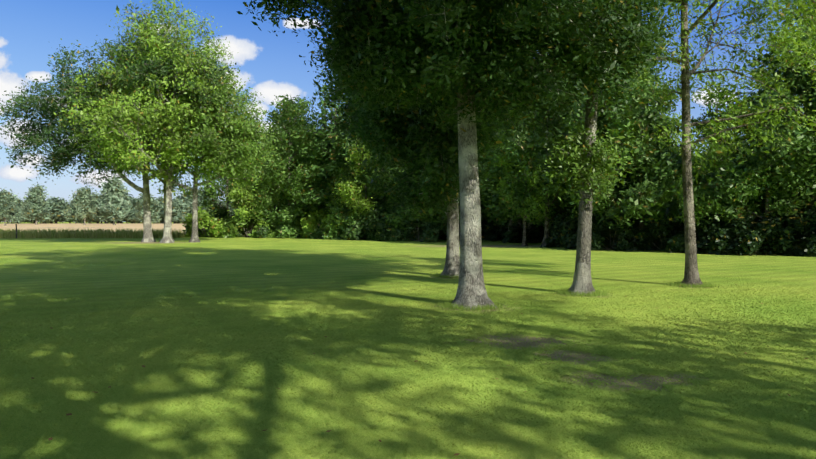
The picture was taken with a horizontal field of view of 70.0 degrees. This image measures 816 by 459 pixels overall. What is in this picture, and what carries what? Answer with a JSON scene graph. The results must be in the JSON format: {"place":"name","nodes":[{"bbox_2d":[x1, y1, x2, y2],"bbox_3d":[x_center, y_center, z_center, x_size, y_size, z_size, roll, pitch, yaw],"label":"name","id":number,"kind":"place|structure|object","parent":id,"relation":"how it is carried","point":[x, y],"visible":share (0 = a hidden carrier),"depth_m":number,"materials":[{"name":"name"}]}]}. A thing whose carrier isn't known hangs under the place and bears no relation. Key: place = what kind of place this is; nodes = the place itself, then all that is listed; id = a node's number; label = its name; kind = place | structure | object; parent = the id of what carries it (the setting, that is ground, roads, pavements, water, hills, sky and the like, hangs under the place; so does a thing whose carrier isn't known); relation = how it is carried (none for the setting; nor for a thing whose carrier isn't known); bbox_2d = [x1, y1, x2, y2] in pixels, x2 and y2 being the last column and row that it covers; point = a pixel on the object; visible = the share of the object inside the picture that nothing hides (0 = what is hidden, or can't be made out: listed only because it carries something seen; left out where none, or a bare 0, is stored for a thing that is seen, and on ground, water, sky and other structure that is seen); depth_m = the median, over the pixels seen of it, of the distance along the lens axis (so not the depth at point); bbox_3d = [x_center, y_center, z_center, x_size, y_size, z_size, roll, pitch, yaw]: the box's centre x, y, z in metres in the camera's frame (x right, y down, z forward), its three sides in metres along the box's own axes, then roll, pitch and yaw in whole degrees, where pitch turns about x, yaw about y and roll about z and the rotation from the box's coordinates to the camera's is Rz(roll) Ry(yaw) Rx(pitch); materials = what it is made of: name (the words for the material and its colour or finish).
{"place":"outdoors","nodes":[
{"label":"outdoors","id":0,"kind":"place"},
{"bbox_2d":[0,223,185,232],"bbox_3d":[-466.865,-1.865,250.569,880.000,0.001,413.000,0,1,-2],"label":"dry field","id":1,"kind":"structure","parent":0,"point":[78,226],"depth_m":183.20,"materials":[{"name":"beige plant"}]},
{"bbox_2d":[2,192,22,223],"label":"tree","id":2,"kind":"object","parent":1,"relation":"on","point":[19,203],"visible":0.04,"depth_m":425.38,"materials":[{"name":"green plant"}]},
{"bbox_2d":[0,188,25,225],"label":"tree","id":3,"kind":"object","parent":1,"relation":"on","point":[8,210],"visible":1,"depth_m":225.44,"materials":[{"name":"green plant"}]},
{"bbox_2d":[19,184,55,224],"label":"tree","id":4,"kind":"object","parent":1,"relation":"on","point":[35,207],"visible":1,"depth_m":292.11,"materials":[{"name":"green plant"}]},
{"bbox_2d":[32,204,56,223],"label":"tree","id":5,"kind":"object","parent":1,"relation":"on","point":[51,217],"visible":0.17,"depth_m":430.89,"materials":[{"name":"green plant"}]},
{"bbox_2d":[34,196,70,223],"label":"tree","id":6,"kind":"object","parent":1,"relation":"on","point":[58,206],"visible":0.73,"depth_m":435.28,"materials":[{"name":"green plant"}]},
{"bbox_2d":[62,186,100,224],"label":"tree","id":7,"kind":"object","parent":1,"relation":"on","point":[82,206],"visible":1,"depth_m":243.62,"materials":[{"name":"green plant"}]},
{"bbox_2d":[0,228,184,237],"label":"tall grass","id":8,"kind":"structure","parent":1,"relation":"on","point":[96,233],"depth_m":55.24,"materials":[{"name":"green plant"}]},
{"bbox_2d":[93,175,131,224],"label":"tree","id":9,"kind":"object","parent":1,"relation":"on","point":[114,203],"visible":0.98,"depth_m":248.96,"materials":[{"name":"green plant"}]},
{"bbox_2d":[127,208,142,223],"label":"tree","id":10,"kind":"object","parent":1,"relation":"on","point":[132,217],"visible":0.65,"depth_m":442.86,"materials":[{"name":"green plant"}]},
{"bbox_2d":[133,193,162,223],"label":"tree","id":11,"kind":"object","parent":1,"relation":"on","point":[155,212],"visible":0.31,"depth_m":255.80,"materials":[{"name":"green plant"}]},
{"bbox_2d":[159,197,190,223],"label":"tree","id":12,"kind":"object","parent":1,"relation":"on","point":[179,209],"visible":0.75,"depth_m":435.14,"materials":[{"name":"green plant"}]},
{"bbox_2d":[198,190,221,212],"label":"tree","id":13,"kind":"object","parent":1,"relation":"on","point":[203,208],"visible":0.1,"depth_m":265.30,"materials":[{"name":"green plant"}]},
{"bbox_2d":[0,222,815,458],"bbox_3d":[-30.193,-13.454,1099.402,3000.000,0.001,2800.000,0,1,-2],"label":"ground","id":14,"kind":"structure","parent":0,"point":[106,263],"depth_m":15.63,"materials":[{"name":"green plant"}]},
{"bbox_2d":[119,190,137,222],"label":"tree","id":15,"kind":"object","parent":14,"relation":"on","point":[133,200],"visible":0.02,"depth_m":471.65,"materials":[{"name":"green plant"}]},
{"bbox_2d":[0,3,263,241],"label":"tree","id":16,"kind":"object","parent":14,"relation":"on","point":[61,155],"visible":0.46,"depth_m":41.81,"materials":[{"name":"green plant"}]},
{"bbox_2d":[45,0,271,242],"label":"tree","id":17,"kind":"object","parent":14,"relation":"on","point":[114,117],"visible":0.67,"depth_m":40.73,"materials":[{"name":"green plant"}]},
{"bbox_2d":[84,11,241,240],"bbox_3d":[-19.403,-8.135,46.561,12.020,18.261,12.636,0,1,-2],"label":"tree","id":18,"kind":"object","parent":14,"relation":"on","point":[119,56],"visible":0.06,"depth_m":42.76,"materials":[{"name":"green plant"}]},
{"bbox_2d":[70,31,278,241],"bbox_3d":[-16.196,-7.106,43.464,12.639,16.302,11.101,0,1,-2],"label":"tree","id":19,"kind":"object","parent":14,"relation":"on","point":[212,135],"visible":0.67,"depth_m":42.74,"materials":[{"name":"green plant"}]},
{"bbox_2d":[173,191,198,203],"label":"tree","id":20,"kind":"object","parent":14,"relation":"on","point":[183,198],"visible":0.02,"depth_m":459.69,"materials":[{"name":"green plant"}]},
{"bbox_2d":[182,204,227,237],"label":"shrub","id":21,"kind":"object","parent":14,"relation":"on","point":[204,221],"visible":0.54,"depth_m":57.18,"materials":[{"name":"green plant"}]},
{"bbox_2d":[198,203,242,236],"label":"shrub","id":22,"kind":"object","parent":14,"relation":"on","point":[217,207],"visible":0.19,"depth_m":59.17,"materials":[{"name":"green plant"}]},
{"bbox_2d":[188,162,265,216],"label":"tree","id":23,"kind":"object","parent":14,"relation":"on","point":[207,203],"visible":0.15,"depth_m":60.22,"materials":[{"name":"green plant"}]},
{"bbox_2d":[219,203,267,237],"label":"shrub","id":24,"kind":"object","parent":14,"relation":"on","point":[239,222],"visible":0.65,"depth_m":56.47,"materials":[{"name":"green plant"}]},
{"bbox_2d":[223,132,287,220],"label":"tree","id":25,"kind":"object","parent":14,"relation":"on","point":[237,195],"visible":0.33,"depth_m":56.70,"materials":[{"name":"green plant"}]},
{"bbox_2d":[252,215,277,232],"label":"shrub","id":26,"kind":"object","parent":14,"relation":"on","point":[260,222],"visible":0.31,"depth_m":56.73,"materials":[{"name":"green plant"}]},
{"bbox_2d":[255,212,280,237],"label":"shrub","id":27,"kind":"object","parent":14,"relation":"on","point":[262,230],"visible":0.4,"depth_m":55.66,"materials":[{"name":"green plant"}]},
{"bbox_2d":[265,206,300,237],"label":"shrub","id":28,"kind":"object","parent":14,"relation":"on","point":[284,219],"visible":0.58,"depth_m":55.59,"materials":[{"name":"green plant"}]},
{"bbox_2d":[247,95,326,213],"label":"tree","id":29,"kind":"object","parent":14,"relation":"on","point":[272,168],"visible":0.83,"depth_m":56.76,"materials":[{"name":"green plant"}]},
{"bbox_2d":[260,103,318,223],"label":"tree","id":30,"kind":"object","parent":14,"relation":"on","point":[283,195],"visible":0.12,"depth_m":57.52,"materials":[{"name":"green plant"}]},
{"bbox_2d":[268,94,321,131],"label":"tree","id":31,"kind":"object","parent":14,"relation":"on","point":[297,99],"visible":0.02,"depth_m":79.58,"materials":[{"name":"green plant"}]},
{"bbox_2d":[286,93,336,211],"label":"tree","id":32,"kind":"object","parent":14,"relation":"on","point":[317,136],"visible":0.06,"depth_m":59.35,"materials":[{"name":"green plant"}]},
{"bbox_2d":[300,207,326,228],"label":"shrub","id":33,"kind":"object","parent":14,"relation":"on","point":[312,219],"visible":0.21,"depth_m":54.88,"materials":[{"name":"green plant"}]},
{"bbox_2d":[284,69,348,222],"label":"tree","id":34,"kind":"object","parent":14,"relation":"on","point":[296,212],"visible":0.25,"depth_m":56.06,"materials":[{"name":"plant"}]},
{"bbox_2d":[300,204,332,238],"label":"shrub","id":35,"kind":"object","parent":14,"relation":"on","point":[305,227],"visible":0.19,"depth_m":54.33,"materials":[{"name":"green plant"}]},
{"bbox_2d":[303,222,329,238],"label":"shrub","id":36,"kind":"object","parent":14,"relation":"on","point":[317,234],"visible":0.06,"depth_m":53.56,"materials":[{"name":"green plant"}]},
{"bbox_2d":[291,80,348,217],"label":"tree","id":37,"kind":"object","parent":14,"relation":"on","point":[314,198],"visible":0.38,"depth_m":54.95,"materials":[{"name":"plant"}]},
{"bbox_2d":[308,118,342,208],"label":"tree","id":38,"kind":"object","parent":14,"relation":"on","point":[323,158],"visible":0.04,"depth_m":56.50,"materials":[{"name":"green plant"}]},
{"bbox_2d":[310,94,354,216],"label":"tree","id":39,"kind":"object","parent":14,"relation":"on","point":[336,119],"visible":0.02,"depth_m":55.28,"materials":[{"name":"green plant"}]},
{"bbox_2d":[318,210,348,237],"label":"shrub","id":40,"kind":"object","parent":14,"relation":"on","point":[326,219],"visible":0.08,"depth_m":52.97,"materials":[{"name":"green plant"}]},
{"bbox_2d":[323,101,356,209],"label":"dark tree","id":41,"kind":"object","parent":14,"relation":"on","point":[334,147],"visible":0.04,"depth_m":54.13,"materials":[{"name":"green plant"}]},
{"bbox_2d":[325,206,362,237],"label":"shrub","id":42,"kind":"object","parent":14,"relation":"on","point":[342,221],"visible":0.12,"depth_m":51.46,"materials":[{"name":"green plant"}]},
{"bbox_2d":[322,205,376,239],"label":"shrub","id":43,"kind":"object","parent":14,"relation":"on","point":[333,233],"visible":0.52,"depth_m":50.83,"materials":[{"name":"green plant"}]},
{"bbox_2d":[326,126,376,213],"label":"tree","id":44,"kind":"object","parent":14,"relation":"on","point":[347,174],"visible":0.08,"depth_m":52.50,"materials":[{"name":"green plant"}]},
{"bbox_2d":[338,128,389,212],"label":"dark tree","id":45,"kind":"object","parent":14,"relation":"on","point":[368,180],"visible":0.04,"depth_m":50.09,"materials":[{"name":"green plant"}]},
{"bbox_2d":[341,199,387,239],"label":"shrub","id":46,"kind":"object","parent":14,"relation":"on","point":[352,232],"visible":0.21,"depth_m":49.23,"materials":[{"name":"green plant"}]},
{"bbox_2d":[332,136,404,239],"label":"tree","id":47,"kind":"object","parent":14,"relation":"on","point":[348,188],"visible":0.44,"depth_m":49.30,"materials":[{"name":"green plant"}]},
{"bbox_2d":[356,204,388,238],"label":"shrub","id":48,"kind":"object","parent":14,"relation":"on","point":[372,221],"visible":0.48,"depth_m":49.23,"materials":[{"name":"green plant"}]},
{"bbox_2d":[374,211,398,240],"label":"shrub","id":49,"kind":"object","parent":14,"relation":"on","point":[382,235],"visible":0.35,"depth_m":47.72,"materials":[{"name":"green plant"}]},
{"bbox_2d":[377,199,404,239],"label":"shrub","id":50,"kind":"object","parent":14,"relation":"on","point":[395,204],"visible":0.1,"depth_m":48.70,"materials":[{"name":"green plant"}]},
{"bbox_2d":[2,278,809,455],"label":"fallen leaves","id":51,"kind":"object","parent":14,"relation":"on","point":[51,438],"visible":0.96,"depth_m":5.64,"materials":[{"name":"brown plant"}]},
{"bbox_2d":[0,282,815,458],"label":"lawn","id":52,"kind":"structure","parent":14,"relation":"on","point":[656,326],"depth_m":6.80,"materials":[{"name":"green plant"}]},
{"bbox_2d":[368,154,459,239],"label":"tree","id":53,"kind":"object","parent":14,"relation":"on","point":[386,174],"visible":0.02,"depth_m":47.39,"materials":[{"name":"green plant"}]},
{"bbox_2d":[385,157,446,236],"bbox_3d":[1.685,-4.786,47.801,5.505,11.503,6.494,1,1,40],"label":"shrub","id":54,"kind":"object","parent":14,"relation":"on","point":[396,221],"visible":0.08,"depth_m":46.88,"materials":[{"name":"plant"}]},
{"bbox_2d":[388,204,446,242],"bbox_3d":[0.988,-0.598,46.243,5.300,3.416,3.629,1,1,39],"label":"shrub","id":55,"kind":"object","parent":14,"relation":"on","point":[428,231],"visible":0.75,"depth_m":46.27,"materials":[{"name":"green plant"}]},
{"bbox_2d":[399,158,492,223],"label":"grove tree","id":56,"kind":"object","parent":14,"relation":"on","point":[482,207],"depth_m":45.58,"materials":[{"name":"green plant"}]},
{"bbox_2d":[308,0,585,277],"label":"oak","id":57,"kind":"object","parent":14,"relation":"on","point":[431,174],"visible":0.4,"depth_m":15.84,"materials":[{"name":"green plant"}]},
{"bbox_2d":[236,0,696,309],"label":"oak","id":58,"kind":"object","parent":14,"relation":"on","point":[372,52],"visible":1,"depth_m":9.92,"materials":[{"name":"green plant"}]},
{"bbox_2d":[444,196,494,240],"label":"tree","id":59,"kind":"object","parent":14,"relation":"on","point":[485,216],"depth_m":48.16,"materials":[{"name":"green plant"}]},
{"bbox_2d":[478,123,522,224],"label":"grove tree","id":60,"kind":"object","parent":14,"relation":"on","point":[495,179],"visible":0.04,"depth_m":43.28,"materials":[{"name":"green plant"}]},
{"bbox_2d":[481,216,538,239],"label":"bush","id":61,"kind":"object","parent":14,"relation":"on","point":[484,233],"visible":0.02,"depth_m":48.96,"materials":[{"name":"green plant"}]},
{"bbox_2d":[478,112,552,228],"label":"grove tree","id":62,"kind":"object","parent":14,"relation":"on","point":[505,216],"depth_m":40.84,"materials":[{"name":"green plant"}]},
{"bbox_2d":[494,206,550,242],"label":"bush","id":63,"kind":"object","parent":14,"relation":"on","point":[515,234],"visible":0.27,"depth_m":43.16,"materials":[{"name":"green plant"}]},
{"bbox_2d":[487,107,560,245],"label":"tree","id":64,"kind":"object","parent":14,"relation":"on","point":[534,203],"visible":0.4,"depth_m":36.92,"materials":[{"name":"green plant"}]},
{"bbox_2d":[478,85,575,242],"bbox_3d":[8.649,-5.958,43.224,9.292,13.992,12.214,0,1,-10],"label":"grove tree","id":65,"kind":"object","parent":14,"relation":"on","point":[535,240],"visible":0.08,"depth_m":41.63,"materials":[{"name":"green plant"}]},
{"bbox_2d":[492,84,578,245],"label":"tree","id":66,"kind":"object","parent":14,"relation":"on","point":[517,194],"visible":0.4,"depth_m":36.47,"materials":[{"name":"green plant"}]},
{"bbox_2d":[540,208,577,247],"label":"shrub","id":67,"kind":"object","parent":14,"relation":"on","point":[559,238],"visible":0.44,"depth_m":35.31,"materials":[{"name":"green plant"}]},
{"bbox_2d":[513,93,610,213],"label":"grove tree","id":68,"kind":"object","parent":14,"relation":"on","point":[555,163],"visible":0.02,"depth_m":38.65,"materials":[{"name":"green plant"}]},
{"bbox_2d":[510,90,626,211],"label":"grove tree","id":69,"kind":"object","parent":14,"relation":"on","point":[559,200],"depth_m":38.38,"materials":[{"name":"green plant"}]},
{"bbox_2d":[428,272,719,312],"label":"grass tufts","id":70,"kind":"object","parent":14,"relation":"on","point":[595,293],"visible":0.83,"depth_m":12.38,"materials":[{"name":"green plant"}]},
{"bbox_2d":[563,213,593,248],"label":"shrub","id":71,"kind":"object","parent":14,"relation":"on","point":[571,225],"visible":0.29,"depth_m":34.14,"materials":[{"name":"green plant"}]},
{"bbox_2d":[514,13,644,295],"bbox_3d":[3.817,-8.003,12.541,8.309,18.941,10.027,0,1,-2],"label":"tree","id":72,"kind":"object","parent":14,"relation":"on","point":[586,169],"visible":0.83,"depth_m":12.55,"materials":[{"name":"green plant"}]},
{"bbox_2d":[561,214,617,249],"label":"shrub","id":73,"kind":"object","parent":14,"relation":"on","point":[595,227],"visible":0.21,"depth_m":32.87,"materials":[{"name":"green plant"}]},
{"bbox_2d":[593,214,618,249],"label":"shrub","id":74,"kind":"object","parent":14,"relation":"on","point":[608,236],"visible":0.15,"depth_m":32.73,"materials":[{"name":"green plant"}]},
{"bbox_2d":[540,53,681,248],"bbox_3d":[11.995,-5.537,33.269,8.033,13.407,8.881,-1,1,-41],"label":"tree","id":75,"kind":"object","parent":14,"relation":"on","point":[642,205],"visible":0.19,"depth_m":31.18,"materials":[{"name":"green plant"}]},
{"bbox_2d":[591,206,639,251],"bbox_3d":[11.239,-0.036,32.545,3.624,2.631,3.279,1,1,33],"label":"shrub","id":76,"kind":"object","parent":14,"relation":"on","point":[627,236],"visible":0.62,"depth_m":31.70,"materials":[{"name":"green plant"}]},
{"bbox_2d":[558,65,697,247],"bbox_3d":[11.832,-5.009,32.937,7.402,12.355,8.184,-1,1,-39],"label":"tree","id":77,"kind":"object","parent":14,"relation":"on","point":[626,128],"visible":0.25,"depth_m":30.92,"materials":[{"name":"green plant"}]},
{"bbox_2d":[563,38,700,230],"bbox_3d":[12.227,-5.274,32.541,6.671,12.893,7.652,0,1,-11],"label":"tree","id":78,"kind":"object","parent":14,"relation":"on","point":[652,114],"visible":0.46,"depth_m":30.62,"materials":[{"name":"green plant"}]},
{"bbox_2d":[626,214,657,250],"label":"shrub","id":79,"kind":"object","parent":14,"relation":"on","point":[635,223],"visible":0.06,"depth_m":32.65,"materials":[{"name":"green plant"}]},
{"bbox_2d":[632,214,670,250],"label":"shrub","id":80,"kind":"object","parent":14,"relation":"on","point":[639,245],"visible":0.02,"depth_m":31.93,"materials":[{"name":"green plant"}]},
{"bbox_2d":[635,213,682,250],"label":"shrub","id":81,"kind":"object","parent":14,"relation":"on","point":[660,228],"visible":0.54,"depth_m":31.11,"materials":[{"name":"green plant"}]},
{"bbox_2d":[646,177,682,223],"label":"tree","id":82,"kind":"object","parent":14,"relation":"on","point":[676,205],"visible":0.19,"depth_m":35.22,"materials":[{"name":"green plant"}]},
{"bbox_2d":[522,0,815,286],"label":"tree","id":83,"kind":"object","parent":14,"relation":"on","point":[691,272],"visible":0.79,"depth_m":14.56,"materials":[{"name":"green plant"}]},
{"bbox_2d":[635,99,702,165],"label":"tree","id":84,"kind":"object","parent":14,"relation":"on","point":[676,120],"visible":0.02,"depth_m":64.12,"materials":[{"name":"green plant"}]},
{"bbox_2d":[652,211,699,250],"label":"shrub","id":85,"kind":"object","parent":14,"relation":"on","point":[664,242],"visible":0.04,"depth_m":31.28,"materials":[{"name":"green plant"}]},
{"bbox_2d":[658,141,720,212],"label":"tree","id":86,"kind":"object","parent":14,"relation":"on","point":[694,149],"visible":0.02,"depth_m":36.41,"materials":[{"name":"green plant"}]},
{"bbox_2d":[659,209,733,254],"bbox_3d":[14.907,-0.028,29.747,3.362,2.698,3.716,-1,1,-35],"label":"shrub","id":87,"kind":"object","parent":14,"relation":"on","point":[676,244],"visible":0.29,"depth_m":29.41,"materials":[{"name":"green plant"}]},
{"bbox_2d":[684,222,728,253],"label":"shrub","id":88,"kind":"object","parent":14,"relation":"on","point":[698,235],"visible":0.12,"depth_m":29.07,"materials":[{"name":"green plant"}]},
{"bbox_2d":[658,79,773,227],"bbox_3d":[15.475,-3.105,28.856,5.803,8.642,4.415,0,1,17],"label":"tree","id":89,"kind":"object","parent":14,"relation":"on","point":[700,195],"visible":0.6,"depth_m":28.43,"materials":[{"name":"green plant"}]},
{"bbox_2d":[694,144,738,207],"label":"tree","id":90,"kind":"object","parent":14,"relation":"on","point":[711,174],"visible":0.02,"depth_m":31.44,"materials":[{"name":"green plant"}]},
{"bbox_2d":[684,211,754,254],"bbox_3d":[15.624,0.070,28.863,3.449,2.505,3.121,-1,1,-44],"label":"shrub","id":91,"kind":"object","parent":14,"relation":"on","point":[719,238],"visible":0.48,"depth_m":28.14,"materials":[{"name":"green plant"}]},
{"bbox_2d":[710,162,762,226],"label":"tree","id":92,"kind":"object","parent":14,"relation":"on","point":[728,215],"visible":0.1,"depth_m":28.86,"materials":[{"name":"green plant"}]},
{"bbox_2d":[716,210,784,255],"bbox_3d":[16.430,0.170,27.784,2.883,2.314,3.186,1,1,44],"label":"shrub","id":93,"kind":"object","parent":14,"relation":"on","point":[744,242],"visible":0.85,"depth_m":27.13,"materials":[{"name":"green plant"}]},
{"bbox_2d":[699,69,815,224],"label":"tree","id":94,"kind":"object","parent":14,"relation":"on","point":[731,194],"visible":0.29,"depth_m":27.62,"materials":[{"name":"green plant"}]},
{"bbox_2d":[720,0,815,241],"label":"tree","id":95,"kind":"object","parent":14,"relation":"on","point":[783,155],"visible":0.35,"depth_m":26.90,"materials":[{"name":"green plant"}]},
{"bbox_2d":[733,31,815,215],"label":"tree","id":96,"kind":"object","parent":14,"relation":"on","point":[797,81],"visible":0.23,"depth_m":27.92,"materials":[{"name":"green plant"}]},
{"bbox_2d":[735,45,815,220],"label":"tree","id":97,"kind":"object","parent":14,"relation":"on","point":[781,205],"visible":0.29,"depth_m":27.43,"materials":[{"name":"green plant"}]},
{"bbox_2d":[747,208,808,254],"bbox_3d":[17.995,0.031,28.367,3.250,2.608,3.592,1,1,35],"label":"shrub","id":98,"kind":"object","parent":14,"relation":"on","point":[783,243],"visible":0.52,"depth_m":27.34,"materials":[{"name":"green plant"}]},
{"bbox_2d":[750,209,805,253],"bbox_3d":[17.937,0.080,29.110,3.083,2.474,3.408,-1,1,-37],"label":"shrub","id":99,"kind":"object","parent":14,"relation":"on","point":[781,222],"depth_m":28.11,"materials":[{"name":"green plant"}]},
{"bbox_2d":[768,208,815,254],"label":"shrub","id":100,"kind":"object","parent":14,"relation":"on","point":[811,218],"visible":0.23,"depth_m":27.06,"materials":[{"name":"green plant"}]},
{"bbox_2d":[780,216,815,256],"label":"shrub","id":101,"kind":"object","parent":14,"relation":"on","point":[806,249],"visible":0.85,"depth_m":26.63,"materials":[{"name":"green plant"}]},
{"bbox_2d":[788,81,815,207],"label":"tree","id":102,"kind":"object","parent":14,"relation":"on","point":[809,170],"visible":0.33,"depth_m":26.59,"materials":[{"name":"green plant"}]},
{"bbox_2d":[0,0,815,221],"label":"sky","id":103,"kind":"structure","parent":0,"point":[272,64],"materials":[{"name":"blue"}]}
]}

